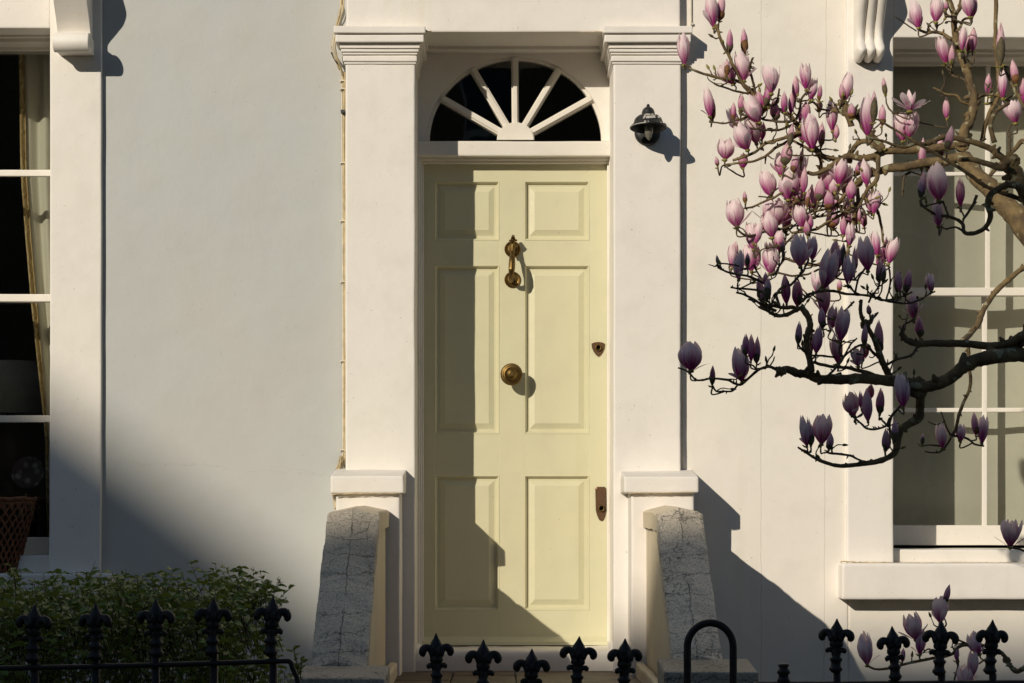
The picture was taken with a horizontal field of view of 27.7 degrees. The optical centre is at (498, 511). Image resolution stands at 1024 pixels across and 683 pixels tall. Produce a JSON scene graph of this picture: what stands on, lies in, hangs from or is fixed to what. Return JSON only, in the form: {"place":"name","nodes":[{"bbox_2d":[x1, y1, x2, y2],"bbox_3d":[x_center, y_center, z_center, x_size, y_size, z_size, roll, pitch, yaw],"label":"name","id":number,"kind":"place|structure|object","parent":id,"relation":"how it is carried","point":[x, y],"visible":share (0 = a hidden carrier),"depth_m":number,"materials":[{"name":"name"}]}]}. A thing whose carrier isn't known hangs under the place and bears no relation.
{"place":"outdoors","nodes":[
{"label":"outdoors","id":0,"kind":"place"},
{"bbox_2d":[0,596,300,682],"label":"railing","id":1,"kind":"object","parent":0,"point":[154,616],"visible":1,"depth_m":5.39,"materials":[{"name":"black metal"}]},
{"bbox_2d":[394,671,641,682],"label":"front steps","id":2,"kind":"structure","parent":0,"point":[510,677],"depth_m":8.65,"materials":[{"name":"brown tile"}]},
{"bbox_2d":[754,619,1023,682],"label":"railing","id":3,"kind":"object","parent":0,"point":[836,634],"visible":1,"depth_m":5.39,"materials":[{"name":"black metal"}]},
{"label":"ground","id":4,"kind":"structure","parent":0,"visible":0},
{"bbox_2d":[0,0,345,682],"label":"terraced house","id":5,"kind":"structure","parent":4,"relation":"on","point":[193,298],"depth_m":9.02,"materials":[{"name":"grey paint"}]},
{"bbox_2d":[0,494,40,572],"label":"basket","id":6,"kind":"object","parent":5,"relation":"on","point":[15,523],"visible":0.95,"depth_m":9.00,"materials":[{"name":"brown wicker"}]},
{"bbox_2d":[0,35,49,553],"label":"sash window","id":7,"kind":"structure","parent":5,"relation":"in","point":[8,43],"depth_m":9.25,"materials":[{"name":"white wood"}]},
{"bbox_2d":[18,54,49,536],"bbox_3d":[-2.087,-1.039,9.550,0.234,2.326,0.057,0,0,0],"label":"curtain","id":8,"kind":"object","parent":5,"relation":"hanging from","point":[34,87],"visible":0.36,"depth_m":9.55,"materials":[{"name":"beige fabric"}]},
{"bbox_2d":[331,0,345,510],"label":"cable bundle","id":9,"kind":"object","parent":5,"relation":"attached to","point":[341,463],"visible":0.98,"depth_m":9.00,"materials":[{"name":"white plastic"}]},
{"bbox_3d":[-2.559,0.481,10.300,0.775,1.098,0.700,0,0,0],"label":"side table","id":10,"kind":"object","parent":5,"relation":"in","visible":0},
{"bbox_2d":[0,360,42,496],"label":"table lamp","id":11,"kind":"object","parent":10,"relation":"on","point":[20,393],"visible":0.62,"depth_m":10.08,"materials":[{"name":"grey fabric"}]},
{"bbox_2d":[11,456,43,488],"bbox_3d":[-2.264,-0.189,9.993,0.161,0.157,0.046,0,0,0],"label":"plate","id":12,"kind":"object","parent":10,"relation":"on","point":[27,472],"visible":1,"depth_m":9.99,"materials":[{"name":"ceramic"}]},
{"bbox_2d":[290,505,396,682],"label":"stair wall","id":13,"kind":"structure","parent":4,"relation":"on","point":[349,641],"depth_m":7.58,"materials":[{"name":"stone"}]},
{"bbox_2d":[330,0,1023,681],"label":"terraced house","id":14,"kind":"structure","parent":4,"relation":"on","point":[540,292],"depth_m":8.99,"materials":[{"name":"beige paint"}]},
{"bbox_2d":[422,164,607,644],"bbox_3d":[0.075,-0.484,9.262,0.843,2.158,0.165,0,0,0],"label":"front door","id":15,"kind":"structure","parent":14,"relation":"in","point":[515,255],"depth_m":9.30,"materials":[{"name":"yellow paint"}]},
{"bbox_2d":[630,104,666,145],"bbox_3d":[0.635,-1.653,8.835,0.158,0.158,0.204,0,0,0],"label":"wall lamp","id":16,"kind":"object","parent":14,"relation":"attached to","point":[647,126],"visible":1,"depth_m":8.80,"materials":[{"name":"black metal"}]},
{"bbox_2d":[690,0,692,25],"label":"cable","id":17,"kind":"object","parent":14,"relation":"attached to","point":[691,23],"visible":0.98,"depth_m":8.98,"materials":[{"name":"white plastic"}]},
{"bbox_2d":[893,67,1023,524],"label":"curtain","id":18,"kind":"object","parent":14,"relation":"hanging from","point":[943,488],"visible":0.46,"depth_m":9.54,"materials":[{"name":"white fabric"}]},
{"bbox_2d":[893,49,1023,544],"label":"sash window","id":19,"kind":"structure","parent":14,"relation":"in","point":[983,534],"depth_m":9.36,"materials":[{"name":"white wood"}]},
{"bbox_2d":[684,619,736,682],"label":"gate hoop","id":20,"kind":"object","parent":4,"relation":"on","point":[694,629],"visible":1,"depth_m":5.39,"materials":[{"name":"black metal"}]},
{"bbox_2d":[419,633,642,682],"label":"gate","id":21,"kind":"structure","parent":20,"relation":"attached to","point":[531,664],"depth_m":5.34,"materials":[{"name":"black metal"}]},
{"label":"garden soil","id":22,"kind":"structure","parent":0,"visible":0},
{"bbox_2d":[0,560,310,682],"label":"hedge","id":23,"kind":"object","parent":22,"relation":"on","point":[125,631],"visible":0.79,"depth_m":5.91,"materials":[{"name":"green plant"}]},
{"bbox_2d":[636,505,758,682],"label":"stair wall","id":24,"kind":"structure","parent":22,"relation":"on","point":[680,601],"depth_m":7.63,"materials":[{"name":"stone"}]},
{"bbox_2d":[677,0,1023,679],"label":"magnolia tree","id":25,"kind":"object","parent":22,"relation":"on","point":[832,182],"visible":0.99,"depth_m":6.78,"materials":[{"name":"pink plant"}]}
]}

